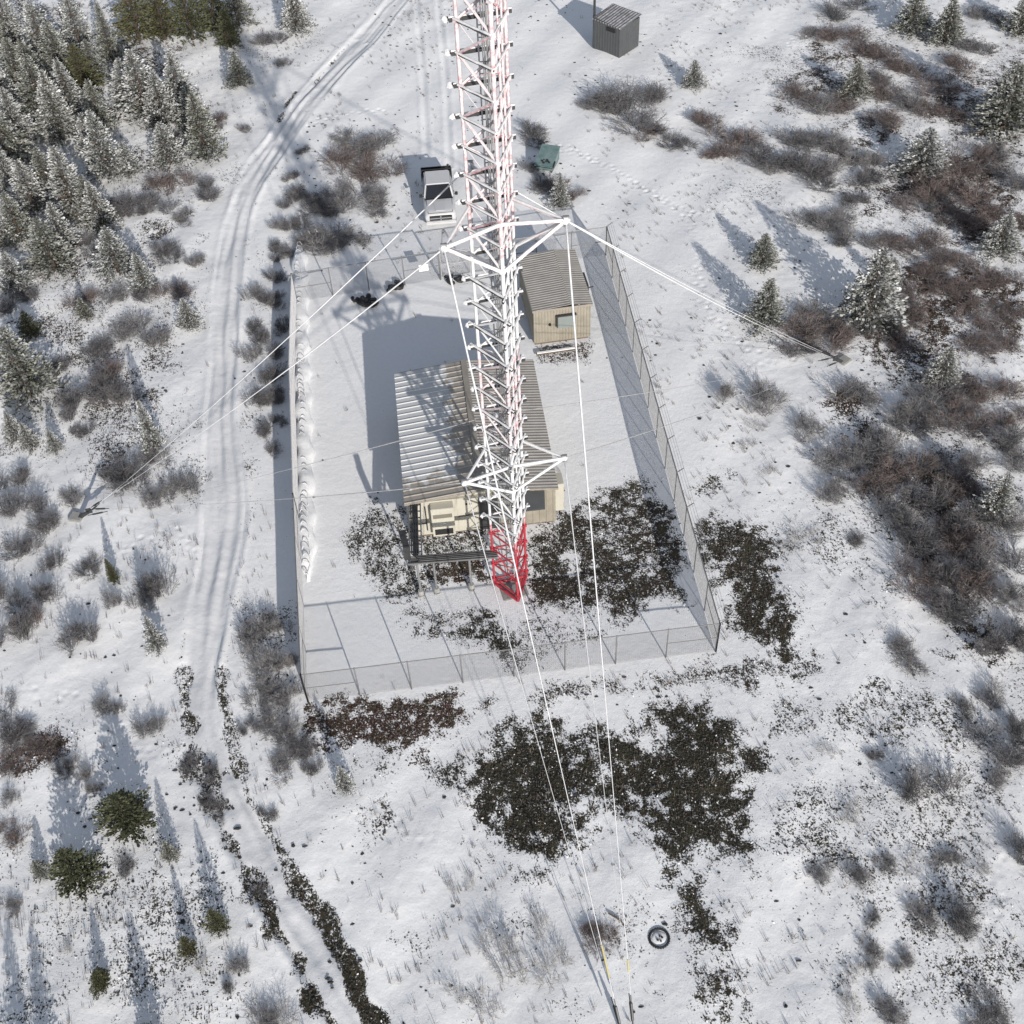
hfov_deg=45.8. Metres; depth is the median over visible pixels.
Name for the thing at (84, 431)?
bare shrub
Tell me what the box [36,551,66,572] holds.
bare shrub
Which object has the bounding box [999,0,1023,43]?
spruce tree
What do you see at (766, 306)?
spruce tree
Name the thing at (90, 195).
spruce tree
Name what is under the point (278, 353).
bare shrub
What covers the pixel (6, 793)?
bare shrub
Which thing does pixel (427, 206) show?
guy wire
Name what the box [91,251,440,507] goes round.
guy wire
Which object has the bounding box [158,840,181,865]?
spruce tree
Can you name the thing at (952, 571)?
bare shrub
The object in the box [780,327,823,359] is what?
bare shrub
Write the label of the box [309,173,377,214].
bare shrub
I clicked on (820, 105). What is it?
bare shrub
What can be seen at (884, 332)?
bare shrub
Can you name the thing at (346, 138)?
bare shrub
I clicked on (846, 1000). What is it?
bare shrub
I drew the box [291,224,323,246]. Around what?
bare shrub
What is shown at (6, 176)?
spruce tree
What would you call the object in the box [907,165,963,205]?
bare shrub
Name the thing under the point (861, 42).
bare shrub
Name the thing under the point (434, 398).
equipment hut
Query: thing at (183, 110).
spruce tree
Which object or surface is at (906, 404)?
bare shrub
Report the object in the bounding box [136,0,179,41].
spruce tree
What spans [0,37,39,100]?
spruce tree
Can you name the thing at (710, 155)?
bare shrub
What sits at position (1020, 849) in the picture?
bare shrub
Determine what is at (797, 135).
bare shrub
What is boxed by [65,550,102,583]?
bare shrub
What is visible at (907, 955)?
bare shrub
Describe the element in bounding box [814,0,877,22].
bare shrub
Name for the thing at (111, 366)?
bare shrub
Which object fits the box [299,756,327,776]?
bare shrub
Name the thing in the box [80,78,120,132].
spruce tree
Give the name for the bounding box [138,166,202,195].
bare shrub
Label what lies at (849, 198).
bare shrub
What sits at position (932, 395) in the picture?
bare shrub
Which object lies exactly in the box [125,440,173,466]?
bare shrub
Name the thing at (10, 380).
spruce tree
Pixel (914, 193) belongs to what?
bare shrub
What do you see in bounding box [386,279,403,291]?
scrap heap
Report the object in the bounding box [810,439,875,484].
bare shrub
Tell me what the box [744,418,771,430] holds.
bare shrub
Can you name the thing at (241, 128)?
bare shrub
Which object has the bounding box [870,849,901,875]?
bare shrub
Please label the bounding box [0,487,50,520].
bare shrub
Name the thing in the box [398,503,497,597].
ice bridge
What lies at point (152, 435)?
spruce tree
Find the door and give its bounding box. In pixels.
[479,499,498,528]
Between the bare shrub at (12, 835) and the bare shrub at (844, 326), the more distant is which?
the bare shrub at (844, 326)
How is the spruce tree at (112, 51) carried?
on the ground at (354, 618)
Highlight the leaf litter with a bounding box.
[0,0,1023,1023]
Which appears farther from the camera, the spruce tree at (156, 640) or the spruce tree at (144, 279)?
the spruce tree at (144, 279)
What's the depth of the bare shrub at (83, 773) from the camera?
51.30 m
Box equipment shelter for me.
[517,249,593,344]
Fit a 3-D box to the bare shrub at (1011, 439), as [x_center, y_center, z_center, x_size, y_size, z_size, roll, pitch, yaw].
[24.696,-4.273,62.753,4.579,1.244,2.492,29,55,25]
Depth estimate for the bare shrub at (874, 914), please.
46.03 m
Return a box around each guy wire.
[87,171,463,513]
[88,414,492,515]
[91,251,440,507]
[95,483,460,509]
[444,252,620,1023]
[465,486,618,1023]
[484,173,830,355]
[515,358,830,411]
[564,461,632,1023]
[565,225,633,1023]
[568,362,836,456]
[569,222,837,359]
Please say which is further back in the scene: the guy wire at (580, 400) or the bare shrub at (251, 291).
the bare shrub at (251, 291)
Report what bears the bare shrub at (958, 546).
on the ground at (354, 618)
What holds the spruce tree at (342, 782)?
on the ground at (354, 618)
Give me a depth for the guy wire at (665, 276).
47.29 m
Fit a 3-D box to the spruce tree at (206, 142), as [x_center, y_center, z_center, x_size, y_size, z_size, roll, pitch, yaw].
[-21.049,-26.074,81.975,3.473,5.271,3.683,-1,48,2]
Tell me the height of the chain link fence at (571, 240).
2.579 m
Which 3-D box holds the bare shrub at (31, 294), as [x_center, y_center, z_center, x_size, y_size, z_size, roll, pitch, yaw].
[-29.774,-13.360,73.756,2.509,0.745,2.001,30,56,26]
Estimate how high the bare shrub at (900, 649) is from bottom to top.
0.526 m
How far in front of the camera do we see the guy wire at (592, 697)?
47.70 m
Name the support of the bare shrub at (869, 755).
on the ground at (354, 618)
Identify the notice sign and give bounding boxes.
[419,264,427,271]
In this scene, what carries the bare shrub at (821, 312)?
on the ground at (354, 618)
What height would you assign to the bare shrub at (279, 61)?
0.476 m
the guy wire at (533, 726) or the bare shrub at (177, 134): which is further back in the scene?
the bare shrub at (177, 134)
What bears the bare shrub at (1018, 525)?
on the ground at (354, 618)
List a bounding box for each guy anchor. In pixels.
[68,508,92,522]
[833,355,851,365]
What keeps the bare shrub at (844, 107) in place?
on the ground at (354, 618)
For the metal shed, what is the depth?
90.81 m
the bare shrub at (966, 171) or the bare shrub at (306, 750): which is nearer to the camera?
the bare shrub at (306, 750)
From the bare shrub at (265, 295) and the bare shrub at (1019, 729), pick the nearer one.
the bare shrub at (1019, 729)
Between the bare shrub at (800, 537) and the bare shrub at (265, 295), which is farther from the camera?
the bare shrub at (265, 295)
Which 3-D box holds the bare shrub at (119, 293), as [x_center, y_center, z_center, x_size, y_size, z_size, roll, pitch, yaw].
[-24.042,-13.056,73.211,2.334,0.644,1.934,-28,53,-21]
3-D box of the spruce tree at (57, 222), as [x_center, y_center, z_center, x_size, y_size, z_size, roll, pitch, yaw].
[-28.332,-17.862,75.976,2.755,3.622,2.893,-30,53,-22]
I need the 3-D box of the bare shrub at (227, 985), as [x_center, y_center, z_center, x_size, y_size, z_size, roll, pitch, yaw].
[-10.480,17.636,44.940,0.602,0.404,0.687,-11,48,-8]
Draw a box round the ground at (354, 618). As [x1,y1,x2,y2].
[0,0,1023,1023]
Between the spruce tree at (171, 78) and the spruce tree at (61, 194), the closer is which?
the spruce tree at (61, 194)
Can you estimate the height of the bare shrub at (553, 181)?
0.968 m
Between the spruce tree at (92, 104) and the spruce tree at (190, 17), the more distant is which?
the spruce tree at (190, 17)
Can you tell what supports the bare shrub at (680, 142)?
on the ground at (354, 618)
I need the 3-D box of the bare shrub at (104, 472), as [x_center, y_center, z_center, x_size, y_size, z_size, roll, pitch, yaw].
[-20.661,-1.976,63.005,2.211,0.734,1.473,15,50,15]
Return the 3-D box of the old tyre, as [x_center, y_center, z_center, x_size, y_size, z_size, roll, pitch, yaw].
[5.569,16.139,45.898,0.862,0.222,0.869,-4,48,-1]
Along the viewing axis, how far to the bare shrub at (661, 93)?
86.60 m
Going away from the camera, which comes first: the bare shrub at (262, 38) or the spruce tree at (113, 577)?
the spruce tree at (113, 577)
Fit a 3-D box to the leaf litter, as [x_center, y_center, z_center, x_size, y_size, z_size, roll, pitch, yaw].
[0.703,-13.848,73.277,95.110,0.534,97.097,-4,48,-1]
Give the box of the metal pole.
[593,0,595,22]
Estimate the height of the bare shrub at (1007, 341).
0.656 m
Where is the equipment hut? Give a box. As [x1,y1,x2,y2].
[394,359,563,541]
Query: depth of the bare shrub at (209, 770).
51.23 m
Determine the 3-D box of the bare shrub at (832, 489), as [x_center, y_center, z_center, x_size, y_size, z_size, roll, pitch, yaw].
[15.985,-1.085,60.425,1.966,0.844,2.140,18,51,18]
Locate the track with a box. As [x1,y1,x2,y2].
[182,0,405,1023]
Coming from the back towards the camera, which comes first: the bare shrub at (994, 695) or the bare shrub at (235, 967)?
the bare shrub at (994, 695)
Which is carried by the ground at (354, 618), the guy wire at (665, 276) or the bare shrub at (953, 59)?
the bare shrub at (953, 59)
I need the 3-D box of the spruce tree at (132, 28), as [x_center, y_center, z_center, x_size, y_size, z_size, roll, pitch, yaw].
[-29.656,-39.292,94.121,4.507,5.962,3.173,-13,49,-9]
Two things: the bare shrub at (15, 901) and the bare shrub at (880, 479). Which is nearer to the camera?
the bare shrub at (15, 901)
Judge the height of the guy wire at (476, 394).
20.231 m
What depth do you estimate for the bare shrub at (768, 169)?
80.34 m
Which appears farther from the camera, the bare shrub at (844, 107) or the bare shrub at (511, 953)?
the bare shrub at (844, 107)
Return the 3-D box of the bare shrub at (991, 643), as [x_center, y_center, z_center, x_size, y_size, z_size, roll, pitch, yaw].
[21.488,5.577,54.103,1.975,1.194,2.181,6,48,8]
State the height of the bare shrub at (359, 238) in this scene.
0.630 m
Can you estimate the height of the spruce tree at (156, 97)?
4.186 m
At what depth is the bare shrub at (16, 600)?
57.51 m
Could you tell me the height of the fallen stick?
0.082 m
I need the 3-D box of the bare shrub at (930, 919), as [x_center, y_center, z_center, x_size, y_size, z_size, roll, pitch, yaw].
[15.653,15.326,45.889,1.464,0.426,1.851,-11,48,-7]
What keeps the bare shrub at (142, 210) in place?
on the ground at (354, 618)
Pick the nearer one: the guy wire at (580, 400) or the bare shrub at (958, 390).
the guy wire at (580, 400)
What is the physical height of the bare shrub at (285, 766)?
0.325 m
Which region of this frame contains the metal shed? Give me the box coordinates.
[592,3,641,57]
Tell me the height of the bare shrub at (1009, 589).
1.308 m
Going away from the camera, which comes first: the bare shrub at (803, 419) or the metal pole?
the bare shrub at (803, 419)
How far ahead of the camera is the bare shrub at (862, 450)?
62.18 m
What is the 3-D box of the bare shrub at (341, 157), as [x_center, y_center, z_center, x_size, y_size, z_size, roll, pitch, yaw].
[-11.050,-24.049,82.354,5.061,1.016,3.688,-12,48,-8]
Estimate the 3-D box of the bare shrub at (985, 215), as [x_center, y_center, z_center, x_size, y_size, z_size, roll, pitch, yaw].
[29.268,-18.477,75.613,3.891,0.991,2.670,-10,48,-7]
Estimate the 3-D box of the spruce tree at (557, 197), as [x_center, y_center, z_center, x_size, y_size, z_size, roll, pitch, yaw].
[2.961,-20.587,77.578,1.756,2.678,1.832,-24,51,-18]
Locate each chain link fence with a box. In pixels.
[288,274,298,513]
[290,250,440,298]
[292,494,308,702]
[301,622,720,700]
[504,226,607,264]
[606,222,727,650]
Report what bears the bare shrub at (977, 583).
on the ground at (354, 618)
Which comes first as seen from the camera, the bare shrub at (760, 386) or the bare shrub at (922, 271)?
the bare shrub at (760, 386)
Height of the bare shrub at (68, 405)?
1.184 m
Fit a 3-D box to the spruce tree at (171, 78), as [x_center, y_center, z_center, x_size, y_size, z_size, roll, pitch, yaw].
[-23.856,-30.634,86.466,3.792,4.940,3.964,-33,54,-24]
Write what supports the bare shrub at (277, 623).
on the ground at (354, 618)
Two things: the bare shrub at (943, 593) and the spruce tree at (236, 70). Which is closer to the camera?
the bare shrub at (943, 593)
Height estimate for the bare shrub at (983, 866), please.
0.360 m
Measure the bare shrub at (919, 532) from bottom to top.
1.226 m
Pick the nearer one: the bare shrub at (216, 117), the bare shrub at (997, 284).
the bare shrub at (997, 284)
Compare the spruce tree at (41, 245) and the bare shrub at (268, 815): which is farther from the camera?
the spruce tree at (41, 245)
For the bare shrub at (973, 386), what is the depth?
65.37 m
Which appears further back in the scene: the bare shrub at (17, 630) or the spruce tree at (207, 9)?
the spruce tree at (207, 9)
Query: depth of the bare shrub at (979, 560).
56.82 m
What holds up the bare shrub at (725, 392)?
on the ground at (354, 618)
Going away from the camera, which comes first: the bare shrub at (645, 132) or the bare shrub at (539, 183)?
the bare shrub at (539, 183)
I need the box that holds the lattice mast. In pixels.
[439,0,570,601]
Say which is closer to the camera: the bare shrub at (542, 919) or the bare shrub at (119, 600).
the bare shrub at (542, 919)
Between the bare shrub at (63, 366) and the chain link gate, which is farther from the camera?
the chain link gate
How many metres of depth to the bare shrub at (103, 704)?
53.58 m
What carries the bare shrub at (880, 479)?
on the ground at (354, 618)
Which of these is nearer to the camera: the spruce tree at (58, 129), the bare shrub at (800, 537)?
the bare shrub at (800, 537)
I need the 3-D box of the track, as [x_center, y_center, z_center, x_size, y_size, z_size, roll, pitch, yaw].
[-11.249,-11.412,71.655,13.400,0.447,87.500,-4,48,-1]
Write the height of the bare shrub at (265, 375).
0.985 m
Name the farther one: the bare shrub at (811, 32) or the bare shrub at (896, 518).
the bare shrub at (811, 32)
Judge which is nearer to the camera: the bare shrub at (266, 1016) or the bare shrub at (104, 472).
the bare shrub at (266, 1016)
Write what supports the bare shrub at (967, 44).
on the ground at (354, 618)
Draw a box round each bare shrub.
[0,290,17,314]
[0,463,31,489]
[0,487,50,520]
[0,529,47,561]
[0,574,32,614]
[0,608,37,647]
[0,687,41,753]
[0,715,33,782]
[0,788,21,808]
[0,816,36,850]
[0,894,22,920]
[2,599,45,633]
[4,283,41,302]
[19,732,69,766]
[21,507,62,540]
[28,578,68,602]
[36,352,72,379]
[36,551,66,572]
[47,750,81,781]
[52,618,101,655]
[53,383,83,422]
[57,484,88,508]
[57,942,72,956]
[60,286,99,307]
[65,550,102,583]
[69,418,98,439]
[70,230,105,258]
[74,331,116,365]
[74,363,128,407]
[75,761,95,781]
[82,781,102,794]
[85,357,126,389]
[88,452,153,496]
[91,691,112,716]
[92,465,133,484]
[97,283,131,304]
[99,588,123,609]
[104,194,137,219]
[105,308,158,342]
[106,379,142,402]
[107,190,163,210]
[111,700,128,714]
[114,853,135,879]
[123,584,155,611]
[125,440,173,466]
[126,715,169,739]
[128,285,158,303]
[132,196,181,215]
[132,563,182,600]
[135,483,179,510]
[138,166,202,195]
[138,326,174,347]
[145,235,184,266]
[149,277,196,301]
[159,469,203,496]
[160,128,185,147]
[170,207,195,227]
[175,750,202,778]
[180,251,207,267]
[192,173,223,202]
[194,956,207,973]
[195,791,219,814]
[203,760,218,784]
[213,111,229,128]
[213,797,228,825]
[222,955,250,974]
[222,979,235,996]
[232,611,277,646]
[233,343,262,363]
[236,638,288,678]
[236,715,254,736]
[238,123,252,133]
[238,282,265,300]
[238,385,275,407]
[238,671,289,717]
[242,316,264,335]
[242,993,303,1023]
[247,31,288,45]
[248,326,273,346]
[248,705,276,733]
[248,880,271,899]
[252,712,303,745]
[253,291,281,307]
[253,418,272,438]
[254,392,283,406]
[255,359,286,384]
[255,807,279,822]
[260,267,290,283]
[260,607,296,632]
[262,414,288,427]
[264,341,285,360]
[264,439,281,458]
[265,289,288,310]
[266,217,290,231]
[266,383,285,403]
[267,239,290,253]
[267,245,295,262]
[267,743,304,786]
[270,649,298,672]
[271,683,303,713]
[272,314,298,336]
[272,730,319,764]
[274,57,293,66]
[275,186,305,208]
[281,170,303,181]
[281,211,316,230]
[287,182,320,199]
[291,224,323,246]
[293,144,310,154]
[293,191,328,215]
[296,216,359,255]
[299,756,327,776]
[302,199,342,217]
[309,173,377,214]
[311,142,383,175]
[315,229,375,256]
[329,124,398,152]
[340,152,408,183]
[350,129,394,159]
[357,183,392,218]
[440,981,468,1002]
[443,877,462,894]
[464,876,476,891]
[465,985,505,1023]
[476,920,497,955]
[484,932,539,985]
[516,160,541,175]
[518,119,550,148]
[524,171,554,196]
[529,936,575,994]
[533,911,554,941]
[539,172,571,195]
[566,187,588,200]
[575,96,596,110]
[578,922,603,939]
[580,75,674,135]
[580,918,621,956]
[588,88,628,116]
[631,119,667,142]
[633,78,670,107]
[653,129,701,153]
[687,106,728,136]
[698,144,747,160]
[708,124,769,156]
[713,379,739,402]
[738,398,767,413]
[738,439,757,450]
[740,139,779,167]
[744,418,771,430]
[746,372,792,416]
[754,153,791,175]
[757,465,778,476]
[768,124,828,152]
[771,143,830,174]
[771,308,862,357]
[773,78,818,106]
[773,524,821,555]
[779,206,842,230]
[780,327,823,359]
[791,25,829,39]
[791,410,828,443]
[792,299,844,333]
[795,158,841,194]
[797,127,860,155]
[798,85,852,115]
[806,857,836,885]
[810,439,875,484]
[811,204,860,235]
[811,477,851,504]
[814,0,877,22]
[814,154,846,175]
[814,743,840,757]
[815,21,870,42]
[818,315,859,350]
[822,372,885,411]
[823,89,862,116]
[827,225,889,249]
[833,423,916,468]
[836,315,878,338]
[837,989,862,1023]
[839,143,892,167]
[839,191,871,211]
[839,793,865,825]
[840,858,876,891]
[841,962,864,988]
[842,27,882,58]
[846,163,891,187]
[846,462,900,505]
[846,527,868,547]
[858,931,886,974]
[859,41,914,70]
[859,64,894,91]
[860,315,910,342]
[861,422,906,460]
[863,107,905,135]
[863,748,886,760]
[863,905,881,929]
[867,70,905,102]
[867,225,920,258]
[868,485,930,542]
[869,444,941,484]
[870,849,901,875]
[872,992,913,1023]
[879,396,929,432]
[881,329,930,355]
[884,510,951,569]
[886,56,944,86]
[886,80,929,116]
[886,276,934,308]
[887,543,945,604]
[888,186,933,212]
[888,629,932,676]
[888,943,916,971]
[892,301,934,334]
[892,759,978,806]
[893,393,953,441]
[898,472,958,516]
[900,372,958,412]
[900,842,927,879]
[902,138,990,182]
[905,894,942,939]
[906,194,959,227]
[906,259,960,294]
[907,97,980,123]
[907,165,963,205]
[909,442,957,476]
[911,226,961,264]
[913,68,974,97]
[913,506,976,546]
[918,247,981,274]
[919,551,975,589]
[923,274,992,312]
[923,388,1001,439]
[926,456,989,505]
[926,584,965,624]
[929,194,987,234]
[929,848,969,867]
[930,167,1009,210]
[930,580,986,629]
[931,509,996,559]
[934,375,977,407]
[936,522,1000,566]
[938,51,982,81]
[939,885,984,942]
[943,264,1012,292]
[946,302,1008,332]
[946,555,1004,605]
[947,692,976,721]
[948,407,1023,459]
[948,445,1000,480]
[950,328,999,364]
[951,204,1005,229]
[953,493,1019,527]
[954,35,1000,55]
[955,372,991,408]
[957,716,1023,776]
[958,140,1002,178]
[958,536,1023,581]
[958,974,1014,1023]
[963,3,1010,24]
[968,375,1023,404]
[972,615,1015,656]
[972,676,1009,709]
[973,851,998,876]
[974,266,1023,288]
[975,326,1023,354]
[976,492,1023,541]
[983,293,1023,329]
[984,159,1023,193]
[986,763,1012,790]
[987,138,1013,163]
[987,203,1023,232]
[989,401,1023,433]
[995,576,1023,614]
[1000,616,1023,652]
[1002,443,1023,473]
[1002,824,1023,864]
[1005,709,1023,748]
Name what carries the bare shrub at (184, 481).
on the ground at (354, 618)
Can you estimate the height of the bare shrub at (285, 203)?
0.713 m
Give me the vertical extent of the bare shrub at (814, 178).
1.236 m
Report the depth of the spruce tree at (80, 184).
77.56 m
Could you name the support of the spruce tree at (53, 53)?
on the ground at (354, 618)
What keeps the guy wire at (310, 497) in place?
attached to the lattice mast
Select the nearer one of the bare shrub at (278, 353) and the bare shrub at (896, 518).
the bare shrub at (896, 518)
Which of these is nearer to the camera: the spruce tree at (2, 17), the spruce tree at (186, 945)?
the spruce tree at (186, 945)
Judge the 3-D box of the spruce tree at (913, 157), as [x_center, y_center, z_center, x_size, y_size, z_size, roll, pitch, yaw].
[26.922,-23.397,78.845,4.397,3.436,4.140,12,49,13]
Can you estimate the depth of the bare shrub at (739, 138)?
82.46 m
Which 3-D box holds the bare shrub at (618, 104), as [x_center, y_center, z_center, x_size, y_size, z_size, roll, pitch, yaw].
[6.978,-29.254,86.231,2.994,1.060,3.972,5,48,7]
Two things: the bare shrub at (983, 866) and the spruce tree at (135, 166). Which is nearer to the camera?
the bare shrub at (983, 866)
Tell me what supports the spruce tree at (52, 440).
on the ground at (354, 618)
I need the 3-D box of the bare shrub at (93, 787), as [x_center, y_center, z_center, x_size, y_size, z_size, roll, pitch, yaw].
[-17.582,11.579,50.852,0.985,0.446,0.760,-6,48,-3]
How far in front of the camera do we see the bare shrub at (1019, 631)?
54.20 m
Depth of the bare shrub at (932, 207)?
76.46 m
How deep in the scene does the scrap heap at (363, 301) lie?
72.17 m
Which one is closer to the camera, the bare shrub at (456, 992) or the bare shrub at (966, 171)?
the bare shrub at (456, 992)
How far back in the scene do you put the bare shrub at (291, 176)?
81.70 m
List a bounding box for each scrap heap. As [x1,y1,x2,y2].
[351,293,378,307]
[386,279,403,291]
[444,273,463,284]
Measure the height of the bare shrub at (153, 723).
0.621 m
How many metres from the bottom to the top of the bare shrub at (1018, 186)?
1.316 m
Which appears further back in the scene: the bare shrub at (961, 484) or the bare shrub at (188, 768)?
the bare shrub at (961, 484)
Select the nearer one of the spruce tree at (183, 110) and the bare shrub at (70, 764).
the bare shrub at (70, 764)
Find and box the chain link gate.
[439,244,499,277]
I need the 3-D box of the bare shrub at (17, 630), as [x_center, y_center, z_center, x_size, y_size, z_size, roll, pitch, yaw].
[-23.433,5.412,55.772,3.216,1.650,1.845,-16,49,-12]
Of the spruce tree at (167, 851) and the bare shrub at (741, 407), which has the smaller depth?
the spruce tree at (167, 851)
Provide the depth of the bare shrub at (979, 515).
59.16 m
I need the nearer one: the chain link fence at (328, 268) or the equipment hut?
the equipment hut
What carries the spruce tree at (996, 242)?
on the ground at (354, 618)
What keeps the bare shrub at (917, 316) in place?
on the ground at (354, 618)
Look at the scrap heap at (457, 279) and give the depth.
73.32 m
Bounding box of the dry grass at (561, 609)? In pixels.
[0,0,1023,1023]
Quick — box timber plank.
[536,347,574,355]
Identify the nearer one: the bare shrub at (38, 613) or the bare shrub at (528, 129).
the bare shrub at (38, 613)
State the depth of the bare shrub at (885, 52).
89.61 m
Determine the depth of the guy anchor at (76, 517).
61.10 m
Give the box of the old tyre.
[648,927,670,948]
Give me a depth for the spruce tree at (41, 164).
79.53 m
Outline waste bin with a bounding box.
[534,144,559,172]
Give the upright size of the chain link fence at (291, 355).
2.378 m
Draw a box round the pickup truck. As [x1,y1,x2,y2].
[419,165,457,224]
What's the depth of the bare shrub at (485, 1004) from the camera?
44.20 m
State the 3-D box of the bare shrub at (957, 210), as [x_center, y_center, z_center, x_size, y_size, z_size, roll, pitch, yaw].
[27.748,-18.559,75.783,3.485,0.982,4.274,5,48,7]
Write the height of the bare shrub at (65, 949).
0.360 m
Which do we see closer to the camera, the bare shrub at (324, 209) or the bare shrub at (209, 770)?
the bare shrub at (209, 770)
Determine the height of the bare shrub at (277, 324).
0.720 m
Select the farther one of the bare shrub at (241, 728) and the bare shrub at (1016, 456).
the bare shrub at (1016, 456)
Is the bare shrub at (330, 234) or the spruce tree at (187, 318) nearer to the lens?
the spruce tree at (187, 318)
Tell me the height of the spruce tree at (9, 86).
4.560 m
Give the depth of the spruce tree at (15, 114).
84.26 m
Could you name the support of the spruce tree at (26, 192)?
on the ground at (354, 618)
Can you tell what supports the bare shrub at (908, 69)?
on the ground at (354, 618)
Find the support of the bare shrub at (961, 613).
on the ground at (354, 618)
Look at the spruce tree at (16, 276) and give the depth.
73.70 m
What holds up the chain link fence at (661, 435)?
on the ground at (354, 618)
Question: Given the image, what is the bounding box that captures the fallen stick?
[608,912,623,923]
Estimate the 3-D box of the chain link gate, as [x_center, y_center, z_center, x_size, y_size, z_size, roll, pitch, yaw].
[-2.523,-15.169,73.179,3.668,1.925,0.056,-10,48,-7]
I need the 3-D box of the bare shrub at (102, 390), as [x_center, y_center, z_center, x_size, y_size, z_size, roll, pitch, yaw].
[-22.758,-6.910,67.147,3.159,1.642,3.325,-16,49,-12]
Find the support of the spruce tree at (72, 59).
on the ground at (354, 618)
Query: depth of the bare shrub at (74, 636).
55.85 m
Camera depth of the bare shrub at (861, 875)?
47.06 m
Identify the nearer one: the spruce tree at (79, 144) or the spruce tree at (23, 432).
the spruce tree at (23, 432)
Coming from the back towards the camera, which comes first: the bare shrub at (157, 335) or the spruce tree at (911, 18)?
the spruce tree at (911, 18)
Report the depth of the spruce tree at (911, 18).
91.58 m
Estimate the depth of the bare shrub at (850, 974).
44.74 m
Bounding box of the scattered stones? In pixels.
[3,0,1022,1023]
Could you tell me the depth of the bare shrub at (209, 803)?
50.33 m
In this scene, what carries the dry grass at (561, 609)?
on the ground at (354, 618)
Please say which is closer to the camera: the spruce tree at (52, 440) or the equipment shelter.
the spruce tree at (52, 440)
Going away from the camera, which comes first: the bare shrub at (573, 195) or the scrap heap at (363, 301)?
the scrap heap at (363, 301)
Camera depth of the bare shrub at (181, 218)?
78.74 m
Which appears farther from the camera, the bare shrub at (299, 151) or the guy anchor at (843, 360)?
the bare shrub at (299, 151)
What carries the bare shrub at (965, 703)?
on the ground at (354, 618)
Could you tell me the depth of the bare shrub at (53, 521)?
60.73 m
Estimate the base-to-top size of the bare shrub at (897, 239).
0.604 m
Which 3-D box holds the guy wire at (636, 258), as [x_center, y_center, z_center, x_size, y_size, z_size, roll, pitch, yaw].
[8.044,-10.563,55.298,22.223,20.203,0.090,-27,52,-21]
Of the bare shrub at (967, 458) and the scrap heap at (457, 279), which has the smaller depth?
the bare shrub at (967, 458)
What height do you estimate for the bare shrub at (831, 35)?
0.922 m
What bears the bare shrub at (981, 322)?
on the ground at (354, 618)
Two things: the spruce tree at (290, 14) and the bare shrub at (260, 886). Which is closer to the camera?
the bare shrub at (260, 886)
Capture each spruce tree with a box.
[0,0,36,61]
[0,12,25,59]
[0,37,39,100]
[0,66,27,113]
[0,86,39,152]
[0,109,38,170]
[0,146,25,197]
[0,191,37,247]
[0,211,24,251]
[0,251,37,298]
[0,326,71,414]
[1,412,31,445]
[6,158,54,214]
[11,37,59,97]
[12,53,61,123]
[15,310,46,342]
[17,0,79,64]
[17,422,44,455]
[20,215,78,281]
[29,146,68,203]
[29,856,49,882]
[30,83,82,146]
[34,20,85,85]
[35,69,80,146]
[41,144,106,229]
[43,201,85,254]
[43,429,64,457]
[45,844,110,905]
[50,58,89,114]
[57,0,98,54]
[63,42,104,96]
[69,174,115,233]
[71,112,110,161]
[73,297,95,322]
[78,181,123,235]
[79,39,114,83]
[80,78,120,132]
[80,110,136,183]
[87,225,144,289]
[88,967,111,999]
[91,786,156,844]
[93,1,126,65]
[104,558,120,584]
[105,57,138,114]
[107,0,159,46]
[113,48,171,127]
[113,141,145,179]
[125,252,160,293]
[135,400,166,456]
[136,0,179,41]
[136,70,180,130]
[141,615,168,656]
[144,120,189,172]
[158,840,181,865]
[160,51,209,124]
[169,0,214,45]
[174,84,217,140]
[174,298,206,331]
[174,935,198,962]
[180,90,231,168]
[194,0,237,35]
[202,907,231,937]
[212,7,242,48]
[221,51,256,89]
[222,0,261,31]
[278,0,318,40]
[333,765,355,795]
[546,173,574,210]
[679,60,710,90]
[732,277,789,336]
[742,232,783,274]
[830,247,911,335]
[833,62,877,103]
[879,257,903,290]
[887,0,936,41]
[887,127,954,186]
[917,344,967,394]
[923,0,967,48]
[962,61,1023,146]
[967,472,1017,526]
[971,211,1023,267]
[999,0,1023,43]
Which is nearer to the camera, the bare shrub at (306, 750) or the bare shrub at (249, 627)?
the bare shrub at (306, 750)
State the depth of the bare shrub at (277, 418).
65.68 m
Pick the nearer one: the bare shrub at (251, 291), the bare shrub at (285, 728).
the bare shrub at (285, 728)
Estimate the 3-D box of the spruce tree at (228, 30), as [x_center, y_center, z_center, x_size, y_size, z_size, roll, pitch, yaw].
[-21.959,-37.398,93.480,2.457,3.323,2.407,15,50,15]
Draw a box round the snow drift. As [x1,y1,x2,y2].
[291,229,316,581]
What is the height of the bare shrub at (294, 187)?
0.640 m
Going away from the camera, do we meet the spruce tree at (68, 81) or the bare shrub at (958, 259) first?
the bare shrub at (958, 259)
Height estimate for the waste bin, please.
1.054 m
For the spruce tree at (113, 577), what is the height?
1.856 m
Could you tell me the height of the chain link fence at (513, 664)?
2.342 m
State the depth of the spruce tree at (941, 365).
65.16 m
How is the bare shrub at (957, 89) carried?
on the ground at (354, 618)
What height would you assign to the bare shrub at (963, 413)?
1.446 m
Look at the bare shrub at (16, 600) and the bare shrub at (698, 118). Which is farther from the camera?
the bare shrub at (698, 118)
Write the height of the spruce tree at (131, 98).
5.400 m
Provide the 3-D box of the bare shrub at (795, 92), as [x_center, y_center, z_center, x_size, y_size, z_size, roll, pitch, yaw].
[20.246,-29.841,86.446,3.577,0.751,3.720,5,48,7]
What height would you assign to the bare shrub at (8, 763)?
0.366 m
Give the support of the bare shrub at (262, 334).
on the ground at (354, 618)
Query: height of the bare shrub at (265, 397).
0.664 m
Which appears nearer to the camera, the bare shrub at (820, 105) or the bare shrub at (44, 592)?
the bare shrub at (44, 592)

